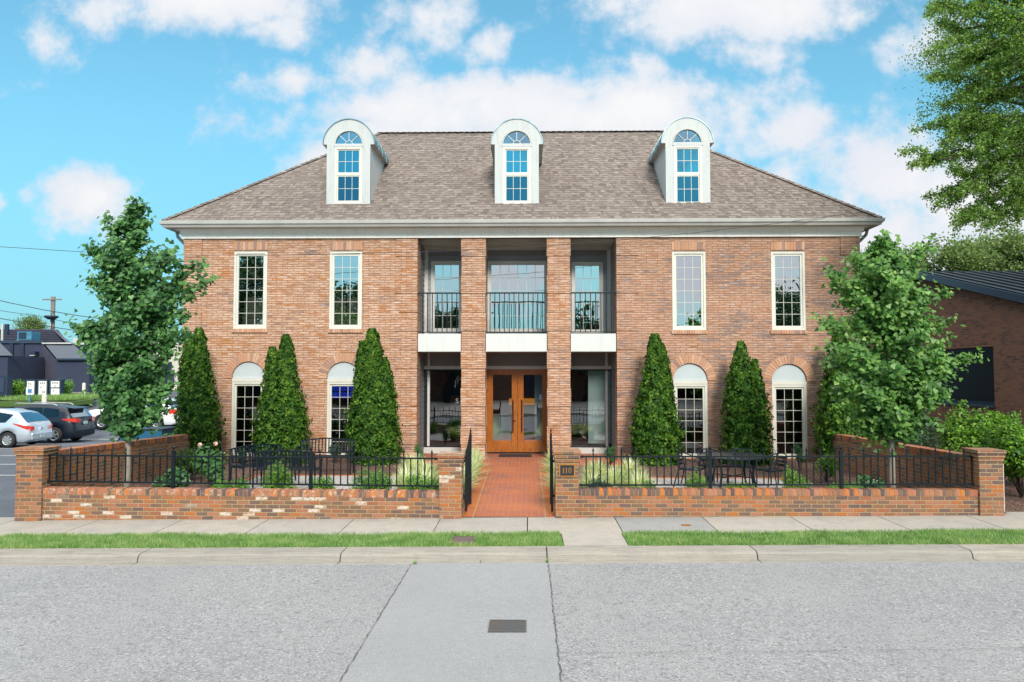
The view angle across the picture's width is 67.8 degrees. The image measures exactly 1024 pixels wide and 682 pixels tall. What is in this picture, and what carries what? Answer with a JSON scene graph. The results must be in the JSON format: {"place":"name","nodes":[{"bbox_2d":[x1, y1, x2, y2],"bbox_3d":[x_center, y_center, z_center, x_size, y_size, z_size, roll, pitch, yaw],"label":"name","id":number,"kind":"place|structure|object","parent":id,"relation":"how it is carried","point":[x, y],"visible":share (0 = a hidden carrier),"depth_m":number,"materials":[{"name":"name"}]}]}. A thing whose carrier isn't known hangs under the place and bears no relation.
{"place":"outdoors","nodes":[
{"label":"outdoors","id":0,"kind":"place"},
{"bbox_2d":[0,399,93,406],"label":"lawn island","id":1,"kind":"structure","parent":0,"point":[7,403],"depth_m":45.18,"materials":[{"name":"green plant"}]},
{"bbox_2d":[0,375,12,397],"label":"order kiosk","id":2,"kind":"object","parent":1,"relation":"on","point":[6,385],"visible":0.93,"depth_m":45.56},
{"bbox_2d":[13,379,24,395],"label":"island bush","id":3,"kind":"object","parent":1,"relation":"on","point":[18,388],"visible":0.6,"depth_m":47.47,"materials":[{"name":"green plant"}]},
{"bbox_2d":[0,392,98,399],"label":"grass island","id":4,"kind":"structure","parent":1,"relation":"on","point":[70,396],"depth_m":45.21,"materials":[{"name":"green plant"}]},
{"bbox_2d":[37,379,48,395],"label":"menu board","id":5,"kind":"object","parent":4,"relation":"on","point":[42,386],"visible":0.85,"depth_m":46.99,"materials":[{"name":"white plastic"}]},
{"bbox_2d":[49,379,64,395],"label":"menu board","id":6,"kind":"object","parent":4,"relation":"on","point":[56,386],"visible":0.84,"depth_m":46.99,"materials":[{"name":"white plastic"}]},
{"bbox_2d":[0,390,180,516],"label":"parking lot","id":7,"kind":"structure","parent":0,"point":[8,477],"depth_m":26.57,"materials":[{"name":"grey asphalt"}]},
{"bbox_2d":[0,408,52,447],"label":"hatchback car","id":8,"kind":"object","parent":7,"relation":"on","point":[21,425],"visible":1,"depth_m":29.93,"materials":[{"name":"grey paint"}]},
{"bbox_2d":[10,313,48,328],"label":"background tree","id":9,"kind":"object","parent":7,"relation":"on","point":[34,320],"visible":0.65,"depth_m":90.66,"materials":[{"name":"green plant"}]},
{"bbox_2d":[42,297,61,328],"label":"utility pole","id":10,"kind":"object","parent":7,"relation":"on","point":[51,317],"visible":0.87,"depth_m":62.90,"materials":[{"name":"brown wood"}]},
{"bbox_2d":[12,402,94,442],"bbox_3d":[-21.110,3.586,33.703,4.535,1.747,2.150,0,-3,-1],"label":"suv car","id":11,"kind":"object","parent":7,"relation":"on","point":[71,422],"visible":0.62,"depth_m":33.00,"materials":[{"name":"blue paint"}]},
{"bbox_2d":[0,329,171,399],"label":"restaurant building","id":12,"kind":"structure","parent":7,"relation":"on","point":[51,354],"depth_m":52.56,"materials":[{"name":"grey"}]},
{"bbox_2d":[17,331,39,339],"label":"rooftop unit","id":13,"kind":"object","parent":12,"relation":"on","point":[26,335],"visible":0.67,"depth_m":55.29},
{"bbox_2d":[73,338,181,389],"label":"cream building","id":14,"kind":"structure","parent":7,"relation":"on","point":[175,365],"depth_m":80.71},
{"bbox_2d":[89,398,178,428],"bbox_3d":[-19.292,3.683,39.269,4.749,1.602,2.150,0,-3,-1],"label":"white car","id":15,"kind":"object","parent":7,"relation":"on","point":[168,419],"visible":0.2,"depth_m":38.39,"materials":[{"name":"white paint"}]},
{"bbox_2d":[120,426,174,440],"bbox_3d":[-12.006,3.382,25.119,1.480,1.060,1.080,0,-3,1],"label":"car","id":16,"kind":"object","parent":7,"relation":"on","point":[165,430],"visible":0.28,"depth_m":24.65,"materials":[{"name":"blue metal"}]},
{"bbox_2d":[118,458,464,498],"bbox_3d":[-4.636,3.046,16.877,7.550,0.089,7.400,0,-3,1],"label":"garden bed","id":17,"kind":"object","parent":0,"point":[329,470],"visible":0.2,"depth_m":18.00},
{"bbox_2d":[57,434,191,486],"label":"garden wall","id":18,"kind":"structure","parent":17,"relation":"on","point":[161,444],"depth_m":15.70,"materials":[{"name":"brick"}]},
{"bbox_2d":[63,195,220,486],"bbox_3d":[-7.080,0.148,14.477,2.418,5.895,1.982,-2,-3,40],"label":"ginkgo tree","id":19,"kind":"object","parent":17,"relation":"on","point":[145,311],"visible":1,"depth_m":14.34,"materials":[{"name":"green plant"}]},
{"bbox_2d":[152,466,190,487],"bbox_3d":[-6.480,2.666,14.477,0.707,0.624,0.578,0,-3,1],"label":"hosta","id":20,"kind":"object","parent":17,"relation":"on","point":[183,475],"visible":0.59,"depth_m":14.40,"materials":[{"name":"green plant"}]},
{"bbox_2d":[176,448,204,479],"bbox_3d":[-7.001,2.694,16.726,0.768,0.714,0.878,0,-3,1],"label":"evergreen shrub","id":21,"kind":"object","parent":17,"relation":"on","point":[184,464],"visible":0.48,"depth_m":16.56,"materials":[{"name":"green plant"}]},
{"bbox_2d":[171,327,226,460],"bbox_3d":[-8.088,1.430,19.596,1.452,3.607,1.285,0,-3,1],"label":"arborvitae","id":22,"kind":"object","parent":17,"relation":"on","point":[197,412],"visible":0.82,"depth_m":19.41,"materials":[{"name":"green plant"}]},
{"bbox_2d":[192,442,227,487],"bbox_3d":[-6.191,2.530,15.652,0.651,0.971,0.781,0,-3,1],"label":"hydrangea","id":23,"kind":"object","parent":17,"relation":"on","point":[212,467],"visible":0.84,"depth_m":15.56,"materials":[{"name":"green plant"}]},
{"bbox_2d":[211,474,249,487],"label":"boxwood","id":24,"kind":"object","parent":17,"relation":"on","point":[227,485],"visible":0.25,"depth_m":13.88,"materials":[{"name":"green plant"}]},
{"bbox_2d":[260,460,296,488],"bbox_3d":[-4.272,2.545,13.884,0.672,0.825,0.653,0,-3,1],"label":"boxwood","id":25,"kind":"object","parent":17,"relation":"on","point":[274,477],"visible":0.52,"depth_m":13.81,"materials":[{"name":"green plant"}]},
{"bbox_2d":[249,333,313,464],"bbox_3d":[-5.950,1.518,19.696,1.587,3.442,1.365,0,-3,1],"label":"arborvitae","id":26,"kind":"object","parent":17,"relation":"on","point":[284,419],"visible":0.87,"depth_m":19.42,"materials":[{"name":"green plant"}]},
{"bbox_2d":[307,475,335,488],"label":"boxwood","id":27,"kind":"object","parent":17,"relation":"on","point":[323,481],"visible":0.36,"depth_m":13.67,"materials":[{"name":"green plant"}]},
{"bbox_2d":[294,438,354,474],"bbox_3d":[-4.313,2.662,17.569,1.276,0.815,0.605,0,-3,-3],"label":"garden bench","id":28,"kind":"object","parent":17,"relation":"on","point":[352,449],"visible":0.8,"depth_m":17.82,"materials":[{"name":"metal"}]},
{"bbox_2d":[342,328,403,465],"bbox_3d":[-3.588,1.440,19.531,1.563,3.583,1.559,-2,-3,42],"label":"arborvitae","id":29,"kind":"object","parent":17,"relation":"on","point":[371,425],"visible":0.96,"depth_m":19.24,"materials":[{"name":"green plant"}]},
{"bbox_2d":[390,464,421,488],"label":"striped grass","id":30,"kind":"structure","parent":17,"relation":"on","point":[400,476],"depth_m":14.74,"materials":[{"name":"green plant"}]},
{"bbox_2d":[393,452,429,474],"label":"striped grass","id":31,"kind":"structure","parent":17,"relation":"on","point":[413,462],"depth_m":17.06,"materials":[{"name":"green plant"}]},
{"bbox_2d":[401,473,438,489],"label":"boxwood","id":32,"kind":"object","parent":17,"relation":"on","point":[421,481],"visible":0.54,"depth_m":13.68,"materials":[{"name":"green plant"}]},
{"bbox_2d":[247,476,398,489],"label":"patio","id":33,"kind":"structure","parent":0,"point":[336,480],"depth_m":16.36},
{"bbox_2d":[229,444,295,482],"bbox_3d":[-5.280,2.618,16.196,0.605,0.815,1.276,-2,-3,39],"label":"garden bench","id":34,"kind":"object","parent":33,"relation":"on","point":[240,466],"visible":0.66,"depth_m":16.20,"materials":[{"name":"metal"}]},
{"bbox_2d":[252,450,322,487],"bbox_3d":[-4.555,2.593,15.464,1.276,0.815,0.605,0,-3,1],"label":"garden bench","id":35,"kind":"object","parent":33,"relation":"on","point":[315,468],"visible":0.72,"depth_m":15.22,"materials":[{"name":"metal"}]},
{"bbox_2d":[348,463,393,489],"bbox_3d":[-2.546,2.586,13.852,0.768,0.741,0.652,-1,-3,26],"label":"boxwood","id":36,"kind":"object","parent":33,"relation":"on","point":[372,478],"visible":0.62,"depth_m":13.74,"materials":[{"name":"green plant"}]},
{"bbox_2d":[409,456,438,478],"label":"striped grass","id":37,"kind":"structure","parent":0,"point":[427,468],"depth_m":15.83,"materials":[{"name":"green plant"}]},
{"bbox_2d":[463,465,546,552],"bbox_3d":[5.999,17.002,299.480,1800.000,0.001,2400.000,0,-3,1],"label":"ground","id":38,"kind":"structure","parent":0,"point":[527,517],"depth_m":22.72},
{"bbox_2d":[229,475,784,488],"bbox_3d":[0.033,3.016,15.258,11.750,0.134,3.950,0,-3,1],"label":"patio edging","id":39,"kind":"object","parent":38,"relation":"on","point":[247,479],"visible":0.02,"depth_m":16.88,"materials":[{"name":"brick"}]},
{"bbox_2d":[159,117,884,459],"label":"brick house","id":40,"kind":"structure","parent":38,"relation":"on","point":[473,338],"depth_m":20.66,"materials":[{"name":"red brick"}]},
{"bbox_2d":[231,362,264,455],"bbox_3d":[-7.132,1.847,20.617,0.889,2.567,0.085,0,-3,1],"label":"window","id":41,"kind":"structure","parent":40,"relation":"in","point":[247,378],"depth_m":20.64,"materials":[{"name":"clear glass"}]},
{"bbox_2d":[233,251,267,328],"bbox_3d":[-7.114,-1.383,20.754,0.911,2.108,0.075,0,-3,1],"label":"window","id":42,"kind":"structure","parent":40,"relation":"in","point":[250,268],"depth_m":20.76,"materials":[{"name":"clear glass"}]},
{"bbox_2d":[326,362,354,454],"bbox_3d":[-4.545,1.848,20.566,0.891,2.560,0.085,0,-3,1],"label":"window","id":43,"kind":"structure","parent":40,"relation":"in","point":[339,391],"depth_m":20.59,"materials":[{"name":"clear glass"}]},
{"bbox_2d":[329,252,362,328],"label":"window","id":44,"kind":"structure","parent":40,"relation":"in","point":[345,299],"depth_m":20.71,"materials":[{"name":"clear glass"}]},
{"bbox_2d":[0,212,859,254],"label":"service wire","id":45,"kind":"object","parent":40,"relation":"attached to","point":[498,248],"visible":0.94,"depth_m":19.51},
{"bbox_2d":[431,261,461,331],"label":"window","id":46,"kind":"structure","parent":40,"relation":"in","point":[445,275],"depth_m":22.00,"materials":[{"name":"clear glass"}]},
{"bbox_2d":[487,369,516,451],"bbox_3d":[-0.285,1.989,21.758,0.880,2.354,0.120,0,-3,1],"label":"door","id":47,"kind":"structure","parent":40,"relation":"in","point":[492,445],"depth_m":21.76,"materials":[{"name":"brown wood"}]},
{"bbox_2d":[493,413,511,439],"bbox_3d":[-0.637,2.792,23.777,1.300,1.040,0.700,0,-3,1],"label":"reception desk","id":48,"kind":"object","parent":40,"relation":"on","point":[501,426],"visible":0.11,"depth_m":23.47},
{"bbox_2d":[488,261,546,331],"bbox_3d":[0.165,-1.276,21.942,1.736,2.052,0.085,0,-3,1],"label":"window","id":49,"kind":"structure","parent":40,"relation":"in","point":[503,276],"depth_m":21.97,"materials":[{"name":"clear glass"}]},
{"bbox_2d":[518,369,546,451],"bbox_3d":[0.576,1.988,21.741,0.829,2.354,0.120,0,-3,1],"label":"door","id":50,"kind":"structure","parent":40,"relation":"in","point":[523,445],"depth_m":21.74,"materials":[{"name":"brown wood"}]},
{"bbox_2d":[572,262,602,332],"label":"window","id":51,"kind":"structure","parent":40,"relation":"in","point":[586,276],"depth_m":21.92,"materials":[{"name":"clear glass"}]},
{"bbox_2d":[588,371,610,442],"bbox_3d":[2.495,1.871,21.767,0.637,2.100,0.004,0,-3,1],"label":"roller shade","id":52,"kind":"object","parent":40,"relation":"attached to","point":[596,409],"visible":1,"depth_m":21.76,"materials":[{"name":"white fabric"}]},
{"bbox_2d":[672,252,705,329],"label":"window","id":53,"kind":"structure","parent":40,"relation":"in","point":[688,268],"depth_m":20.53,"materials":[{"name":"clear glass"}]},
{"bbox_2d":[673,364,707,457],"bbox_3d":[4.767,1.861,20.379,0.909,2.516,0.085,0,-3,1],"label":"window","id":54,"kind":"structure","parent":40,"relation":"in","point":[689,380],"depth_m":20.40,"materials":[{"name":"clear glass"}]},
{"bbox_2d":[771,252,805,329],"bbox_3d":[7.406,-1.346,20.462,0.897,2.113,0.075,0,-3,1],"label":"window","id":55,"kind":"structure","parent":40,"relation":"in","point":[787,268],"depth_m":20.47,"materials":[{"name":"clear glass"}]},
{"bbox_2d":[772,364,807,457],"bbox_3d":[7.396,1.868,20.326,0.916,2.498,0.085,0,-3,1],"label":"window","id":56,"kind":"structure","parent":40,"relation":"in","point":[789,388],"depth_m":20.34,"materials":[{"name":"clear glass"}]},
{"bbox_2d":[863,270,1023,442],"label":"brown brick building","id":57,"kind":"structure","parent":38,"relation":"on","point":[987,307],"depth_m":22.46,"materials":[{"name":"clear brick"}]},
{"bbox_2d":[893,347,994,407],"bbox_3d":[13.867,1.172,24.954,0.190,1.754,6.532,0,-3,1],"label":"window","id":58,"kind":"structure","parent":57,"relation":"in","point":[976,387],"depth_m":22.81,"materials":[{"name":"black glass"}]},
{"bbox_2d":[904,231,1009,271],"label":"background tree","id":59,"kind":"object","parent":38,"relation":"on","point":[966,257],"visible":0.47,"depth_m":38.62,"materials":[{"name":"green plant"}]},
{"bbox_2d":[890,0,1023,243],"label":"oak tree","id":60,"kind":"object","parent":38,"relation":"on","point":[991,129],"visible":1,"depth_m":16.93,"materials":[{"name":"green plant"}]},
{"bbox_2d":[970,219,1023,271],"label":"background tree","id":61,"kind":"object","parent":38,"relation":"on","point":[1009,246],"visible":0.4,"depth_m":39.15,"materials":[{"name":"green plant"}]},
{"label":"kerb joint base","id":62,"kind":"structure","parent":38,"relation":"on","visible":0},
{"bbox_2d":[0,544,1023,565],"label":"kerb","id":63,"kind":"structure","parent":62,"relation":"on","point":[534,554],"depth_m":10.54,"materials":[{"name":"concrete"}]},
{"bbox_2d":[462,465,554,516],"bbox_3d":[-0.006,3.066,16.058,1.780,0.161,6.050,0,-3,1],"label":"brick path border","id":64,"kind":"object","parent":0,"point":[476,492],"visible":0.7,"depth_m":15.03,"materials":[{"name":"orange brick"}]},
{"bbox_2d":[463,427,471,510],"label":"iron gate","id":65,"kind":"structure","parent":64,"relation":"on","point":[467,495],"depth_m":13.66,"materials":[{"name":"black metal"}]},
{"bbox_2d":[550,429,554,511],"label":"iron gate","id":66,"kind":"structure","parent":64,"relation":"on","point":[551,477],"depth_m":13.25,"materials":[{"name":"black metal"}]},
{"bbox_2d":[474,465,544,516],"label":"brick path","id":67,"kind":"structure","parent":0,"point":[511,490],"depth_m":15.22,"materials":[{"name":"red brick"}]},
{"bbox_2d":[0,525,1023,548],"bbox_3d":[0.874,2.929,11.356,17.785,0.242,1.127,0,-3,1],"label":"grass verge","id":68,"kind":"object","parent":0,"point":[949,536],"depth_m":11.32,"materials":[{"name":"green plant"}]},
{"bbox_2d":[562,533,627,545],"bbox_3d":[1.214,2.946,11.328,0.910,0.008,0.860,0,-3,1],"label":"sidewalk stub","id":69,"kind":"object","parent":68,"relation":"on","point":[593,539],"visible":1,"depth_m":11.30,"materials":[{"name":"grey concrete"}]},
{"bbox_2d":[0,561,1023,681],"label":"road","id":70,"kind":"structure","parent":0,"point":[214,623],"depth_m":7.91,"materials":[{"name":"grey asphalt"}]},
{"bbox_2d":[341,563,560,681],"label":"road patch","id":71,"kind":"object","parent":70,"relation":"on","point":[432,624],"visible":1,"depth_m":7.63,"materials":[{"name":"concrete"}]},
{"bbox_2d":[488,619,525,632],"bbox_3d":[-0.044,2.891,7.726,0.380,0.020,0.350,0,-3,1],"label":"utility cover","id":72,"kind":"object","parent":71,"relation":"on","point":[507,626],"visible":1,"depth_m":7.69,"materials":[{"name":"metal"}]},
{"bbox_2d":[0,512,1023,535],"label":"sidewalk","id":73,"kind":"structure","parent":0,"point":[10,525],"depth_m":12.44,"materials":[{"name":"grey concrete"}]},
{"bbox_2d":[12,445,60,520],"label":"brick pier","id":74,"kind":"structure","parent":73,"relation":"on","point":[32,469],"depth_m":13.13,"materials":[{"name":"orange brick"}]},
{"bbox_2d":[43,486,438,519],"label":"garden wall","id":75,"kind":"structure","parent":73,"relation":"on","point":[113,503],"depth_m":13.10,"materials":[{"name":"red brick"},{"name":"white brick"}]},
{"bbox_2d":[47,446,438,489],"bbox_3d":[-4.728,2.227,13.231,6.928,0.806,0.100,0,-3,1],"label":"iron fence","id":76,"kind":"object","parent":75,"relation":"on","point":[173,455],"visible":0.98,"depth_m":13.22,"materials":[{"name":"black metal"}]},
{"bbox_2d":[436,452,465,519],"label":"brick pier","id":77,"kind":"structure","parent":73,"relation":"on","point":[451,478],"depth_m":12.98,"materials":[{"name":"orange brick"}]},
{"bbox_2d":[552,448,580,517],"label":"brick pier","id":78,"kind":"structure","parent":73,"relation":"on","point":[566,497],"depth_m":12.94,"materials":[{"name":"orange brick"}]},
{"bbox_2d":[559,464,574,476],"bbox_3d":[0.936,2.199,12.948,0.270,0.210,0.022,0,-3,1],"label":"number plaque","id":79,"kind":"object","parent":78,"relation":"attached to","point":[566,470],"visible":1,"depth_m":12.94,"materials":[{"name":"gold metal"}]},
{"bbox_2d":[579,487,978,517],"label":"garden wall","id":80,"kind":"structure","parent":73,"relation":"on","point":[614,502],"depth_m":12.92,"materials":[{"name":"brick"}]},
{"bbox_2d":[579,446,974,488],"bbox_3d":[4.556,2.200,13.046,6.803,0.813,0.100,0,-3,1],"label":"iron fence","id":81,"kind":"object","parent":80,"relation":"on","point":[709,484],"visible":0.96,"depth_m":13.03,"materials":[{"name":"black metal"}]},
{"bbox_2d":[961,447,1006,515],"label":"brick pier","id":82,"kind":"structure","parent":73,"relation":"on","point":[988,479],"depth_m":12.81,"materials":[{"name":"orange brick"}]},
{"bbox_2d":[0,0,1023,342],"label":"sky","id":83,"kind":"structure","parent":0,"point":[177,106],"materials":[{"name":"blue"}]},
{"bbox_2d":[420,453,627,465],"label":"porch floor","id":84,"kind":"structure","parent":0,"point":[494,459],"depth_m":20.08,"materials":[{"name":"brick"}]},
{"bbox_2d":[535,375,541,439],"bbox_3d":[1.027,2.001,22.427,0.726,2.500,0.100,0,-3,1],"label":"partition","id":85,"kind":"object","parent":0,"point":[538,409],"visible":0.07,"depth_m":22.38,"materials":[{"name":"grey glass"}]},
{"bbox_2d":[579,454,609,481],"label":"striped grass","id":86,"kind":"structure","parent":0,"point":[596,467],"depth_m":15.93,"materials":[{"name":"green plant"}]},
{"bbox_2d":[579,465,623,486],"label":"striped grass","id":87,"kind":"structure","parent":0,"point":[583,481],"depth_m":14.22,"materials":[{"name":"green plant"}]},
{"bbox_2d":[592,463,626,487],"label":"striped grass","id":88,"kind":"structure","parent":0,"point":[617,477],"depth_m":14.73,"materials":[{"name":"green plant"}]},
{"bbox_2d":[636,478,783,487],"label":"patio","id":89,"kind":"structure","parent":0,"point":[668,480],"depth_m":16.35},
{"bbox_2d":[615,455,653,478],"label":"striped grass","id":90,"kind":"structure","parent":89,"relation":"on","point":[631,464],"depth_m":16.23,"materials":[{"name":"green plant"}]},
{"bbox_2d":[612,469,659,487],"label":"striped grass","id":91,"kind":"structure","parent":89,"relation":"on","point":[632,479],"depth_m":14.40,"materials":[{"name":"green plant"}]},
{"bbox_2d":[673,451,707,486],"bbox_3d":[3.628,2.628,15.456,0.616,0.746,0.586,-1,-3,29],"label":"patio chair","id":92,"kind":"object","parent":89,"relation":"on","point":[689,468],"visible":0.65,"depth_m":15.50,"materials":[{"name":"metal"}]},
{"bbox_2d":[695,448,726,481],"bbox_3d":[4.168,2.644,15.932,0.586,0.746,0.616,0,-3,-9],"label":"patio chair","id":93,"kind":"object","parent":89,"relation":"on","point":[716,465],"visible":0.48,"depth_m":16.08,"materials":[{"name":"metal"}]},
{"bbox_2d":[698,452,768,486],"bbox_3d":[4.373,2.627,15.063,1.352,0.727,1.352,0,-3,1],"label":"patio table","id":94,"kind":"object","parent":89,"relation":"on","point":[745,459],"visible":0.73,"depth_m":15.08,"materials":[{"name":"black metal"}]},
{"bbox_2d":[752,453,787,486],"bbox_3d":[5.212,2.620,15.252,0.616,0.746,0.586,1,-3,-17],"label":"patio chair","id":95,"kind":"object","parent":89,"relation":"on","point":[774,469],"visible":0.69,"depth_m":15.26,"materials":[{"name":"metal"}]},
{"bbox_2d":[579,459,1006,512],"bbox_3d":[4.682,3.038,16.691,7.610,0.089,7.400,0,-3,1],"label":"garden bed","id":96,"kind":"object","parent":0,"point":[759,472],"visible":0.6,"depth_m":17.98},
{"bbox_2d":[628,333,685,465],"bbox_3d":[3.661,1.498,19.382,1.484,3.454,1.422,0,-3,1],"label":"arborvitae","id":97,"kind":"object","parent":96,"relation":"on","point":[655,429],"visible":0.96,"depth_m":19.10,"materials":[{"name":"green plant"}]},
{"bbox_2d":[684,466,707,487],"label":"boxwood","id":98,"kind":"object","parent":96,"relation":"on","point":[695,480],"visible":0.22,"depth_m":13.70,"materials":[{"name":"green plant"}]},
{"bbox_2d":[717,340,776,466],"bbox_3d":[5.973,1.599,19.419,1.497,3.255,1.291,0,-3,1],"label":"arborvitae","id":99,"kind":"object","parent":96,"relation":"on","point":[747,422],"visible":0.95,"depth_m":19.14,"materials":[{"name":"green plant"}]},
{"bbox_2d":[781,465,811,487],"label":"boxwood","id":100,"kind":"object","parent":96,"relation":"on","point":[789,477],"visible":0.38,"depth_m":13.60,"materials":[{"name":"green plant"}]},
{"bbox_2d":[809,330,867,462],"bbox_3d":[8.400,1.444,19.406,1.627,3.563,1.578,0,-3,1],"label":"arborvitae","id":101,"kind":"object","parent":96,"relation":"on","point":[831,420],"visible":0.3,"depth_m":19.15,"materials":[{"name":"green plant"}]},
{"bbox_2d":[815,432,965,487],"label":"garden wall","id":102,"kind":"structure","parent":96,"relation":"on","point":[847,442],"depth_m":15.45,"materials":[{"name":"brick"}]},
{"bbox_2d":[809,229,989,487],"bbox_3d":[7.188,0.459,14.116,2.910,5.141,2.138,-1,-3,29],"label":"ginkgo tree","id":103,"kind":"object","parent":96,"relation":"on","point":[889,393],"visible":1,"depth_m":14.00,"materials":[{"name":"green plant"}]},
{"bbox_2d":[811,451,838,481],"bbox_3d":[6.762,2.697,16.405,0.614,0.680,0.547,0,-3,1],"label":"azalea","id":104,"kind":"object","parent":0,"point":[831,465],"visible":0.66,"depth_m":16.35,"materials":[{"name":"green plant"}]},
{"bbox_2d":[856,475,885,487],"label":"hydrangea","id":105,"kind":"object","parent":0,"point":[860,480],"visible":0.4,"depth_m":14.05,"materials":[{"name":"green plant"}]},
{"bbox_2d":[911,441,1023,511],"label":"side bed","id":106,"kind":"object","parent":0,"point":[1014,501],"visible":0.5,"depth_m":14.60,"materials":[{"name":"brown soil"}]},
{"bbox_2d":[883,419,942,447],"bbox_3d":[11.476,2.754,22.109,3.990,1.090,4.758,0,-3,1],"label":"hedge","id":107,"kind":"object","parent":106,"relation":"on","point":[922,439],"visible":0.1,"depth_m":21.26,"materials":[{"name":"green plant"}]},
{"bbox_2d":[936,399,993,451],"bbox_3d":[9.239,2.124,15.529,1.047,1.892,1.144,2,-3,-31],"label":"laurel shrub","id":108,"kind":"object","parent":106,"relation":"on","point":[958,432],"visible":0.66,"depth_m":15.37,"materials":[{"name":"green plant"}]},
{"bbox_2d":[971,407,1023,478],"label":"laurel shrub","id":109,"kind":"object","parent":106,"relation":"on","point":[995,419],"visible":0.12,"depth_m":16.46,"materials":[{"name":"green plant"}]},
{"bbox_2d":[989,411,1023,497],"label":"laurel shrub","id":110,"kind":"object","parent":106,"relation":"on","point":[1009,438],"visible":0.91,"depth_m":14.47,"materials":[{"name":"green plant"}]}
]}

